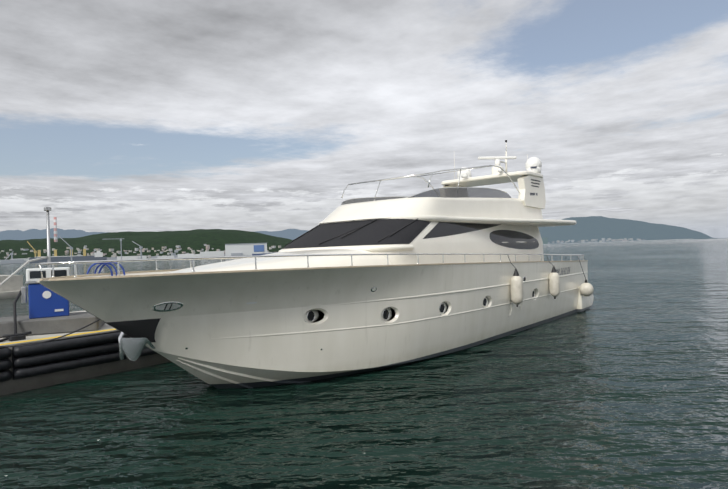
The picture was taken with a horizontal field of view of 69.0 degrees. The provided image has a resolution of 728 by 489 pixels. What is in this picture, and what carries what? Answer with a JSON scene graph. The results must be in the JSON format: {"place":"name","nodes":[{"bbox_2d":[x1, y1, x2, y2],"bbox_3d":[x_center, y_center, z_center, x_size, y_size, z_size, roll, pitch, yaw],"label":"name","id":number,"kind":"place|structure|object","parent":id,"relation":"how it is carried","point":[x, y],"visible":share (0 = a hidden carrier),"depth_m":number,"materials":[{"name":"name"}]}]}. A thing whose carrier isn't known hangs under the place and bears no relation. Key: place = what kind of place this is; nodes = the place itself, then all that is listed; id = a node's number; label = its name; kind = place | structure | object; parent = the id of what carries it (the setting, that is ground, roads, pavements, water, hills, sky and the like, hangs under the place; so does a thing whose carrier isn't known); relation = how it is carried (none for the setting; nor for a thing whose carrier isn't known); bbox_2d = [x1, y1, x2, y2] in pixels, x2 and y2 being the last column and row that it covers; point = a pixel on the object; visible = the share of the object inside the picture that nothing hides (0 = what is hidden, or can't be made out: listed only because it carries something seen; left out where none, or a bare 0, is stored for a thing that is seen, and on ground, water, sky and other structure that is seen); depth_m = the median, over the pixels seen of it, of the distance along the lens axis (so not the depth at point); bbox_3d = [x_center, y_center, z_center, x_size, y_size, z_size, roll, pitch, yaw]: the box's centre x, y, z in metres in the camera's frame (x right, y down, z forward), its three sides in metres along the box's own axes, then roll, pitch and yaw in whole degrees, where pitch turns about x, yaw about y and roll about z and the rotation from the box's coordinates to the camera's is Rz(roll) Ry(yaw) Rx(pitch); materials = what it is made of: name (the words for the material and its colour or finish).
{"place":"outdoors","nodes":[
{"label":"outdoors","id":0,"kind":"place"},
{"bbox_2d":[0,236,276,263],"bbox_3d":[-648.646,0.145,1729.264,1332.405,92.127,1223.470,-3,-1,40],"label":"harbour works","id":1,"kind":"structure","parent":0,"point":[252,249],"depth_m":1820.48,"materials":[{"name":"grey"}]},
{"bbox_2d":[0,229,292,259],"bbox_3d":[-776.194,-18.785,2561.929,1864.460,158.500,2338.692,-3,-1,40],"label":"harbour hills","id":2,"kind":"structure","parent":0,"point":[198,239],"depth_m":2392.92,"materials":[{"name":"green plant"}]},
{"bbox_2d":[1,245,88,257],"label":"town buildings","id":3,"kind":"structure","parent":2,"relation":"on","point":[66,251],"depth_m":2136.20,"materials":[{"name":"grey"}]},
{"bbox_2d":[54,217,57,241],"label":"power station chimney","id":4,"kind":"object","parent":2,"relation":"on","point":[55,230],"visible":0.58,"depth_m":2416.43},
{"bbox_2d":[87,244,280,257],"bbox_3d":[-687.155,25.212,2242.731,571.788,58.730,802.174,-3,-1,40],"label":"town buildings","id":5,"kind":"structure","parent":2,"relation":"on","point":[163,249],"depth_m":2210.32,"materials":[{"name":"grey"}]},
{"bbox_2d":[0,228,308,239],"bbox_3d":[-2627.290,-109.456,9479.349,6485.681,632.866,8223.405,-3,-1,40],"label":"mountains","id":6,"kind":"structure","parent":0,"point":[292,234],"depth_m":9198.61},
{"bbox_2d":[11,239,689,263],"bbox_3d":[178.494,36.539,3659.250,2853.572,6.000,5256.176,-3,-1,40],"label":"shore quays","id":7,"kind":"object","parent":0,"point":[543,244],"visible":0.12,"depth_m":4899.35,"materials":[{"name":"grey stone"}]},
{"bbox_2d":[0,238,727,488],"bbox_3d":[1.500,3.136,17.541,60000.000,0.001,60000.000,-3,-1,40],"label":"sea water","id":8,"kind":"structure","parent":0,"point":[621,382],"depth_m":9.70,"materials":[{"name":"teal liquid"}]},
{"bbox_2d":[0,275,22,298],"bbox_3d":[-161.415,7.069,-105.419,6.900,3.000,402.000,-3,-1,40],"label":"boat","id":9,"kind":"object","parent":8,"relation":"in","point":[11,286],"visible":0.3,"depth_m":45.88,"materials":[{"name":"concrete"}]},
{"bbox_2d":[0,311,171,395],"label":"fuel dock","id":10,"kind":"object","parent":8,"relation":"in","point":[91,351],"visible":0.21,"depth_m":13.18,"materials":[{"name":"rubber"}]},
{"bbox_2d":[0,207,69,341],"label":"fuel dispenser","id":11,"kind":"object","parent":10,"relation":"on","point":[44,302],"visible":0.83,"depth_m":13.91,"materials":[{"name":"blue metal"}]},
{"bbox_2d":[0,319,99,346],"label":"mooring line","id":12,"kind":"object","parent":10,"relation":"on","point":[54,338],"visible":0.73,"depth_m":11.63,"materials":[{"name":"fabric"}]},
{"bbox_2d":[36,140,593,388],"bbox_3d":[1.586,-0.251,17.617,6.128,8.665,22.280,-3,-1,40],"label":"yacht","id":13,"kind":"object","parent":8,"relation":"on","point":[354,286],"visible":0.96,"depth_m":12.90,"materials":[{"name":"white plastic"}]},
{"bbox_2d":[0,0,727,237],"label":"sky","id":14,"kind":"structure","parent":0,"point":[116,115],"materials":[{"name":"grey"}]},
{"bbox_2d":[542,237,547,243],"bbox_3d":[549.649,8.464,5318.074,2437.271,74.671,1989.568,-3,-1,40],"label":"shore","id":15,"kind":"structure","parent":0,"point":[545,240],"depth_m":5023.95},
{"bbox_2d":[538,216,717,243],"bbox_3d":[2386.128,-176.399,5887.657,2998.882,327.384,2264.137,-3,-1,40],"label":"headland","id":16,"kind":"structure","parent":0,"point":[589,228],"depth_m":5436.99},
{"bbox_2d":[548,238,644,243],"bbox_3d":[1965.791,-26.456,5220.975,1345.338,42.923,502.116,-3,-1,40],"label":"headland town","id":17,"kind":"object","parent":16,"relation":"on","point":[602,240],"visible":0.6,"depth_m":5125.77,"materials":[{"name":"grey"}]}
]}

